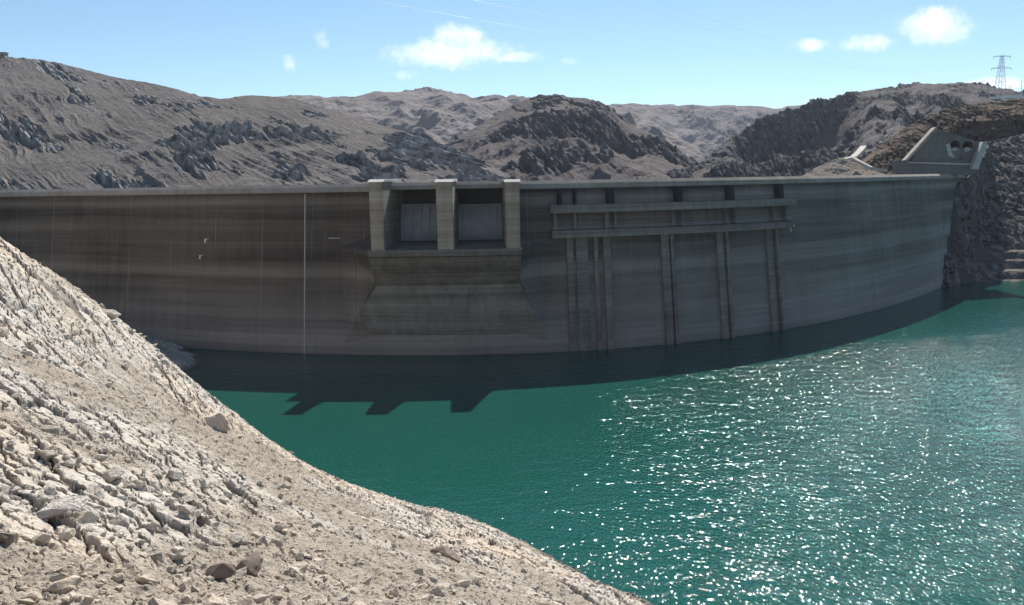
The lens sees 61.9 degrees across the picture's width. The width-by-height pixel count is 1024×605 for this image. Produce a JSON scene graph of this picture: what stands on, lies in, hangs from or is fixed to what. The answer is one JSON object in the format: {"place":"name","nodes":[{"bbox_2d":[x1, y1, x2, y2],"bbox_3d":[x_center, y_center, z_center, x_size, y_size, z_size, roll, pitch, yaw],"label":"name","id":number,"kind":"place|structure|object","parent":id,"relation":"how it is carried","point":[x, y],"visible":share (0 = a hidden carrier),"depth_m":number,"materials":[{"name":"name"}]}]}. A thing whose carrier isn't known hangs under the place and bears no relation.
{"place":"outdoors","nodes":[
{"label":"outdoors","id":0,"kind":"place"},
{"bbox_2d":[0,56,515,189],"bbox_3d":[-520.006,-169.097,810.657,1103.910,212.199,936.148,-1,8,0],"label":"hill","id":1,"kind":"structure","parent":0,"point":[62,126],"depth_m":611.53,"materials":[{"name":"grey stone"}]},
{"bbox_2d":[0,52,8,57],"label":"hut","id":2,"kind":"object","parent":1,"relation":"on","point":[2,54],"visible":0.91,"depth_m":883.53,"materials":[{"name":"concrete"}]},
{"bbox_2d":[0,237,653,604],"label":"rocky shore","id":3,"kind":"structure","parent":0,"point":[143,438],"depth_m":62.55,"materials":[{"name":"stone"}]},
{"bbox_2d":[0,533,18,544],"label":"boulder","id":4,"kind":"object","parent":3,"relation":"on","point":[8,538],"visible":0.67,"depth_m":28.64,"materials":[{"name":"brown stone"}]},
{"bbox_2d":[12,486,22,494],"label":"loose stone","id":5,"kind":"object","parent":3,"relation":"on","point":[15,489],"visible":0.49,"depth_m":36.09,"materials":[{"name":"grey stone"}]},
{"bbox_2d":[13,468,27,473],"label":"loose stone","id":6,"kind":"object","parent":3,"relation":"on","point":[21,470],"visible":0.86,"depth_m":39.93,"materials":[{"name":"grey stone"}]},
{"bbox_2d":[20,499,28,505],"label":"loose stone","id":7,"kind":"object","parent":3,"relation":"on","point":[24,502],"visible":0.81,"depth_m":34.37,"materials":[{"name":"grey stone"}]},
{"bbox_2d":[32,532,51,542],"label":"loose stone","id":8,"kind":"object","parent":3,"relation":"on","point":[42,537],"visible":1,"depth_m":29.98,"materials":[{"name":"beige stone"}]},
{"bbox_2d":[33,534,51,545],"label":"loose stone","id":9,"kind":"object","parent":3,"relation":"on","point":[40,543],"visible":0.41,"depth_m":30.07,"materials":[{"name":"grey stone"}]},
{"bbox_2d":[37,495,52,503],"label":"loose stone","id":10,"kind":"object","parent":3,"relation":"on","point":[42,499],"visible":0.96,"depth_m":34.98,"materials":[{"name":"grey stone"}]},
{"bbox_2d":[44,484,55,492],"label":"loose stone","id":11,"kind":"object","parent":3,"relation":"on","point":[51,488],"visible":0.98,"depth_m":36.05,"materials":[{"name":"grey stone"}]},
{"bbox_2d":[49,445,57,449],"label":"loose stone","id":12,"kind":"object","parent":3,"relation":"on","point":[53,447],"visible":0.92,"depth_m":46.92,"materials":[{"name":"grey stone"}]},
{"bbox_2d":[36,495,88,519],"bbox_3d":[-18.355,8.283,34.404,2.256,0.667,1.307,-3,8,-16],"label":"boulder","id":13,"kind":"object","parent":3,"relation":"on","point":[58,506],"visible":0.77,"depth_m":34.18,"materials":[{"name":"stone"}]},
{"bbox_2d":[44,575,82,593],"bbox_3d":[-13.749,8.692,26.197,1.092,0.474,0.612,-17,21,-32],"label":"boulder","id":14,"kind":"object","parent":3,"relation":"on","point":[57,586],"visible":0.71,"depth_m":26.06,"materials":[{"name":"stone"}]},
{"bbox_2d":[59,528,75,539],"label":"loose stone","id":15,"kind":"object","parent":3,"relation":"on","point":[67,533],"visible":1,"depth_m":31.49,"materials":[{"name":"grey stone"}]},
{"bbox_2d":[60,585,77,594],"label":"loose stone","id":16,"kind":"object","parent":3,"relation":"on","point":[64,590],"visible":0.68,"depth_m":25.90,"materials":[{"name":"beige stone"}]},
{"bbox_2d":[64,459,75,467],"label":"loose stone","id":17,"kind":"object","parent":3,"relation":"on","point":[70,463],"visible":1,"depth_m":44.36,"materials":[{"name":"grey stone"}]},
{"bbox_2d":[62,505,81,518],"bbox_3d":[-17.766,8.408,34.316,1.069,0.575,0.760,13,8,25],"label":"loose stone","id":18,"kind":"object","parent":3,"relation":"on","point":[74,514],"visible":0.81,"depth_m":34.00,"materials":[{"name":"grey stone"}]},
{"bbox_2d":[74,459,82,468],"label":"loose stone","id":19,"kind":"object","parent":3,"relation":"on","point":[78,463],"visible":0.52,"depth_m":45.30,"materials":[{"name":"grey stone"}]},
{"bbox_2d":[77,509,99,522],"bbox_3d":[-17.775,8.993,35.679,0.585,0.598,1.061,3,9,28],"label":"loose stone","id":20,"kind":"object","parent":3,"relation":"on","point":[93,516],"visible":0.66,"depth_m":35.53,"materials":[{"name":"grey stone"}]},
{"bbox_2d":[87,548,94,554],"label":"loose stone","id":21,"kind":"object","parent":3,"relation":"on","point":[91,551],"visible":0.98,"depth_m":31.58,"materials":[{"name":"beige stone"}]},
{"bbox_2d":[83,563,99,576],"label":"loose stone","id":22,"kind":"object","parent":3,"relation":"on","point":[92,569],"visible":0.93,"depth_m":28.27,"materials":[{"name":"beige stone"}]},
{"bbox_2d":[80,554,103,570],"bbox_3d":[-14.354,9.049,29.134,0.647,0.680,1.108,-3,8,-14],"label":"boulder","id":23,"kind":"object","parent":3,"relation":"on","point":[97,559],"visible":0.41,"depth_m":29.11,"materials":[{"name":"stone"}]},
{"bbox_2d":[94,488,104,497],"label":"loose stone","id":24,"kind":"object","parent":3,"relation":"on","point":[99,492],"visible":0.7,"depth_m":41.57,"materials":[{"name":"grey stone"}]},
{"bbox_2d":[95,582,103,586],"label":"loose stone","id":25,"kind":"object","parent":3,"relation":"on","point":[99,584],"visible":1,"depth_m":27.53,"materials":[{"name":"beige stone"}]},
{"bbox_2d":[93,454,107,460],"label":"loose stone","id":26,"kind":"object","parent":3,"relation":"on","point":[100,457],"visible":0.89,"depth_m":50.38,"materials":[{"name":"grey stone"}]},
{"bbox_2d":[101,446,108,452],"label":"loose stone","id":27,"kind":"object","parent":3,"relation":"on","point":[105,449],"visible":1,"depth_m":52.87,"materials":[{"name":"grey stone"}]},
{"bbox_2d":[102,309,121,318],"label":"boulder","id":28,"kind":"object","parent":3,"relation":"on","point":[112,314],"visible":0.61,"depth_m":118.06,"materials":[{"name":"stone"}]},
{"bbox_2d":[102,467,125,482],"bbox_3d":[-21.483,9.221,45.971,0.927,0.644,1.258,15,25,43],"label":"loose stone","id":29,"kind":"object","parent":3,"relation":"on","point":[111,474],"visible":0.93,"depth_m":45.68,"materials":[{"name":"grey stone"}]},
{"bbox_2d":[110,572,125,581],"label":"loose stone","id":30,"kind":"object","parent":3,"relation":"on","point":[120,576],"visible":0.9,"depth_m":28.54,"materials":[{"name":"beige stone"}]},
{"bbox_2d":[113,568,122,572],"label":"loose stone","id":31,"kind":"object","parent":3,"relation":"on","point":[118,570],"visible":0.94,"depth_m":29.46,"materials":[{"name":"beige stone"}]},
{"bbox_2d":[111,513,129,526],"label":"loose stone","id":32,"kind":"object","parent":3,"relation":"on","point":[120,519],"visible":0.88,"depth_m":37.12,"materials":[{"name":"grey stone"}]},
{"bbox_2d":[117,531,123,536],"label":"loose stone","id":33,"kind":"object","parent":3,"relation":"on","point":[120,533],"visible":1,"depth_m":34.57,"materials":[{"name":"grey stone"}]},
{"bbox_2d":[125,544,134,549],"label":"loose stone","id":34,"kind":"object","parent":3,"relation":"on","point":[129,546],"visible":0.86,"depth_m":32.81,"materials":[{"name":"beige stone"}]},
{"bbox_2d":[127,501,136,507],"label":"loose stone","id":35,"kind":"object","parent":3,"relation":"on","point":[132,504],"visible":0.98,"depth_m":42.81,"materials":[{"name":"grey stone"}]},
{"bbox_2d":[145,515,151,521],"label":"loose stone","id":36,"kind":"object","parent":3,"relation":"on","point":[148,518],"visible":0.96,"depth_m":41.78,"materials":[{"name":"grey stone"}]},
{"bbox_2d":[152,470,162,477],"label":"loose stone","id":37,"kind":"object","parent":3,"relation":"on","point":[157,473],"visible":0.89,"depth_m":52.05,"materials":[{"name":"grey stone"}]},
{"bbox_2d":[163,445,175,452],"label":"loose stone","id":38,"kind":"object","parent":3,"relation":"on","point":[169,449],"visible":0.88,"depth_m":62.24,"materials":[{"name":"grey stone"}]},
{"bbox_2d":[164,497,174,504],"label":"loose stone","id":39,"kind":"object","parent":3,"relation":"on","point":[168,500],"visible":0.96,"depth_m":45.20,"materials":[{"name":"grey stone"}]},
{"bbox_2d":[167,567,175,572],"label":"loose stone","id":40,"kind":"object","parent":3,"relation":"on","point":[171,569],"visible":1,"depth_m":33.44,"materials":[{"name":"grey stone"}]},
{"bbox_2d":[166,553,183,560],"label":"loose stone","id":41,"kind":"object","parent":3,"relation":"on","point":[170,555],"visible":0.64,"depth_m":34.97,"materials":[{"name":"grey stone"}]},
{"bbox_2d":[168,468,182,480],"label":"loose stone","id":42,"kind":"object","parent":3,"relation":"on","point":[175,474],"visible":1,"depth_m":54.77,"materials":[{"name":"grey stone"}]},
{"bbox_2d":[170,546,183,553],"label":"loose stone","id":43,"kind":"object","parent":3,"relation":"on","point":[176,549],"visible":0.81,"depth_m":36.55,"materials":[{"name":"beige stone"}]},
{"bbox_2d":[171,551,186,560],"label":"loose stone","id":44,"kind":"object","parent":3,"relation":"on","point":[180,555],"visible":1,"depth_m":34.78,"materials":[{"name":"beige stone"}]},
{"bbox_2d":[179,594,191,603],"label":"loose stone","id":45,"kind":"object","parent":3,"relation":"on","point":[185,599],"visible":1,"depth_m":27.44,"materials":[{"name":"beige stone"}]},
{"bbox_2d":[176,504,195,514],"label":"loose stone","id":46,"kind":"object","parent":3,"relation":"on","point":[187,509],"visible":1,"depth_m":44.23,"materials":[{"name":"grey stone"}]},
{"bbox_2d":[181,494,196,502],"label":"loose stone","id":47,"kind":"object","parent":3,"relation":"on","point":[187,498],"visible":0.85,"depth_m":50.13,"materials":[{"name":"grey stone"}]},
{"bbox_2d":[194,508,202,517],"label":"loose stone","id":48,"kind":"object","parent":3,"relation":"on","point":[197,513],"visible":0.9,"depth_m":45.88,"materials":[{"name":"grey stone"}]},
{"bbox_2d":[211,522,219,526],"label":"loose stone","id":49,"kind":"object","parent":3,"relation":"on","point":[215,524],"visible":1,"depth_m":46.00,"materials":[{"name":"grey stone"}]},
{"bbox_2d":[202,413,229,431],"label":"boulder","id":50,"kind":"object","parent":3,"relation":"on","point":[219,421],"visible":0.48,"depth_m":110.58,"materials":[{"name":"stone"}]},
{"bbox_2d":[205,563,235,579],"bbox_3d":[-11.884,10.960,34.748,1.268,0.715,0.789,-12,17,-16],"label":"boulder","id":51,"kind":"object","parent":3,"relation":"on","point":[218,571],"visible":0.8,"depth_m":34.59,"materials":[{"name":"grey stone"}]},
{"bbox_2d":[218,496,228,501],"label":"loose stone","id":52,"kind":"object","parent":3,"relation":"on","point":[224,499],"visible":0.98,"depth_m":55.50,"materials":[{"name":"beige stone"}]},
{"bbox_2d":[224,491,232,497],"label":"loose stone","id":53,"kind":"object","parent":3,"relation":"on","point":[227,494],"visible":0.83,"depth_m":57.26,"materials":[{"name":"grey stone"}]},
{"bbox_2d":[228,532,242,543],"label":"loose stone","id":54,"kind":"object","parent":3,"relation":"on","point":[235,537],"visible":1,"depth_m":43.39,"materials":[{"name":"beige stone"}]},
{"bbox_2d":[235,552,262,575],"bbox_3d":[-11.641,11.694,37.844,1.181,0.943,1.260,7,18,14],"label":"boulder","id":55,"kind":"object","parent":3,"relation":"on","point":[253,562],"visible":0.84,"depth_m":37.52,"materials":[{"name":"brown stone"}]},
{"bbox_2d":[251,496,258,502],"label":"loose stone","id":56,"kind":"object","parent":3,"relation":"on","point":[254,499],"visible":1,"depth_m":59.34,"materials":[{"name":"grey stone"}]},
{"bbox_2d":[250,531,262,538],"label":"loose stone","id":57,"kind":"object","parent":3,"relation":"on","point":[255,534],"visible":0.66,"depth_m":48.75,"materials":[{"name":"beige stone"}]},
{"bbox_2d":[272,522,286,530],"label":"loose stone","id":58,"kind":"object","parent":3,"relation":"on","point":[279,526],"visible":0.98,"depth_m":53.54,"materials":[{"name":"grey stone"}]},
{"bbox_2d":[280,528,287,533],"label":"loose stone","id":59,"kind":"object","parent":3,"relation":"on","point":[283,530],"visible":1,"depth_m":53.45,"materials":[{"name":"beige stone"}]},
{"bbox_2d":[288,567,299,573],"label":"loose stone","id":60,"kind":"object","parent":3,"relation":"on","point":[294,570],"visible":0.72,"depth_m":42.80,"materials":[{"name":"beige stone"}]},
{"bbox_2d":[307,529,318,536],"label":"loose stone","id":61,"kind":"object","parent":3,"relation":"on","point":[312,532],"visible":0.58,"depth_m":57.65,"materials":[{"name":"beige stone"}]},
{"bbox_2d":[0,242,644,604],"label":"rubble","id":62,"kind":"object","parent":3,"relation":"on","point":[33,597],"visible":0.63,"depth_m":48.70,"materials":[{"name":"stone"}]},
{"bbox_2d":[6,440,16,445],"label":"loose stone","id":63,"kind":"object","parent":62,"relation":"on","point":[14,442],"visible":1,"depth_m":43.42,"materials":[{"name":"grey stone"}]},
{"bbox_2d":[60,595,68,601],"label":"loose stone","id":64,"kind":"object","parent":62,"relation":"on","point":[64,598],"visible":1,"depth_m":23.37,"materials":[{"name":"beige stone"}]},
{"bbox_2d":[67,592,75,600],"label":"loose stone","id":65,"kind":"object","parent":62,"relation":"on","point":[72,595],"visible":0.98,"depth_m":23.58,"materials":[{"name":"beige stone"}]},
{"bbox_2d":[75,595,82,600],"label":"loose stone","id":66,"kind":"object","parent":62,"relation":"on","point":[78,597],"visible":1,"depth_m":23.65,"materials":[{"name":"beige stone"}]},
{"bbox_2d":[84,595,92,600],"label":"loose stone","id":67,"kind":"object","parent":62,"relation":"on","point":[88,598],"visible":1,"depth_m":23.78,"materials":[{"name":"beige stone"}]},
{"bbox_2d":[179,577,192,591],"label":"loose stone","id":68,"kind":"object","parent":62,"relation":"on","point":[185,584],"visible":0.92,"depth_m":29.92,"materials":[{"name":"beige stone"}]},
{"bbox_2d":[430,545,459,562],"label":"boulder","id":69,"kind":"object","parent":3,"relation":"on","point":[444,551],"visible":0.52,"depth_m":75.90,"materials":[{"name":"beige stone"}]},
{"bbox_2d":[0,174,965,354],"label":"arch dam","id":70,"kind":"structure","parent":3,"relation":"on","point":[436,267],"depth_m":259.39,"materials":[{"name":"concrete"}]},
{"bbox_2d":[892,127,978,174],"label":"portal block","id":71,"kind":"structure","parent":70,"relation":"on","point":[934,150],"depth_m":402.28,"materials":[{"name":"grey concrete"}]},
{"bbox_2d":[969,141,987,169],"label":"wing wall","id":72,"kind":"structure","parent":71,"relation":"attached to","point":[977,156],"depth_m":397.32,"materials":[{"name":"concrete"}]},
{"bbox_2d":[278,87,708,162],"bbox_3d":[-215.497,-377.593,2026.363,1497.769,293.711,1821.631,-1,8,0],"label":"hills","id":73,"kind":"structure","parent":0,"point":[441,116],"depth_m":1855.81,"materials":[{"name":"grey stone"}]},
{"bbox_2d":[0,0,1023,108],"label":"sky","id":74,"kind":"structure","parent":0,"point":[220,49],"materials":[{"name":"blue"}]},
{"bbox_2d":[445,94,698,180],"bbox_3d":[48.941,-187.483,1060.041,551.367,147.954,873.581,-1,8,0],"label":"rocky middle hill","id":75,"kind":"structure","parent":0,"point":[539,137],"depth_m":892.09,"materials":[{"name":"grey stone"}]},
{"bbox_2d":[184,280,1023,604],"bbox_3d":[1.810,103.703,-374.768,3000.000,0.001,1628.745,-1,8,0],"label":"lake water","id":76,"kind":"structure","parent":0,"point":[872,458],"depth_m":161.64,"materials":[{"name":"teal liquid"}]},
{"bbox_2d":[609,103,806,155],"bbox_3d":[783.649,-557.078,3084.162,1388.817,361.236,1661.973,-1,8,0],"label":"distant hills","id":77,"kind":"structure","parent":0,"point":[708,130],"depth_m":3016.50,"materials":[{"name":"grey stone"}]},
{"bbox_2d":[657,82,1023,178],"bbox_3d":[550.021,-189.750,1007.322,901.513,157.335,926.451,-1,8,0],"label":"dark hill","id":78,"kind":"structure","parent":0,"point":[810,135],"depth_m":938.51,"materials":[{"name":"grey stone"}]},
{"bbox_2d":[991,55,1010,94],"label":"lattice pylon","id":79,"kind":"object","parent":78,"relation":"on","point":[1000,70],"visible":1,"depth_m":875.77,"materials":[{"name":"metal"}]},
{"bbox_2d":[373,0,959,69],"bbox_3d":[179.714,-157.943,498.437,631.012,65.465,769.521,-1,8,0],"label":"power line","id":80,"kind":"object","parent":79,"relation":"attached to","point":[609,42],"visible":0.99,"depth_m":326.90,"materials":[{"name":"metal"}]},
{"bbox_2d":[480,1,1006,69],"bbox_3d":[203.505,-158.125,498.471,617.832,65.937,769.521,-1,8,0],"label":"power line","id":81,"kind":"object","parent":79,"relation":"attached to","point":[692,44],"visible":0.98,"depth_m":318.53,"materials":[{"name":"metal"}]},
{"bbox_2d":[619,0,984,77],"bbox_3d":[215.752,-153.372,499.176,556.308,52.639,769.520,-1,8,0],"label":"power line","id":82,"kind":"object","parent":79,"relation":"attached to","point":[744,40],"visible":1,"depth_m":303.10,"materials":[{"name":"metal"}]},
{"bbox_2d":[663,2,968,78],"bbox_3d":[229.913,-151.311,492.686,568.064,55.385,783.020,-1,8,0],"label":"power line","id":83,"kind":"object","parent":79,"relation":"attached to","point":[794,46],"visible":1,"depth_m":302.69,"materials":[{"name":"metal"}]},
{"bbox_2d":[803,158,885,175],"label":"earth mound","id":84,"kind":"object","parent":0,"point":[840,166],"visible":0.31,"depth_m":423.43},
{"bbox_2d":[845,146,866,159],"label":"access track","id":85,"kind":"structure","parent":0,"point":[859,151],"depth_m":456.64,"materials":[{"name":"beige concrete"}]},
{"bbox_2d":[851,157,887,171],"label":"access track","id":86,"kind":"structure","parent":0,"point":[859,162],"depth_m":419.65,"materials":[{"name":"beige concrete"}]},
{"bbox_2d":[861,98,1023,178],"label":"ridge","id":87,"kind":"structure","parent":0,"point":[985,121],"depth_m":545.95,"materials":[{"name":"stone"}]},
{"bbox_2d":[989,95,1021,99],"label":"retaining wall","id":88,"kind":"structure","parent":87,"relation":"on","point":[1008,96],"depth_m":582.91,"materials":[{"name":"white paint"}]},
{"bbox_2d":[941,134,1023,287],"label":"bank","id":89,"kind":"structure","parent":0,"point":[985,240],"depth_m":437.64,"materials":[{"name":"grey stone"}]}
]}

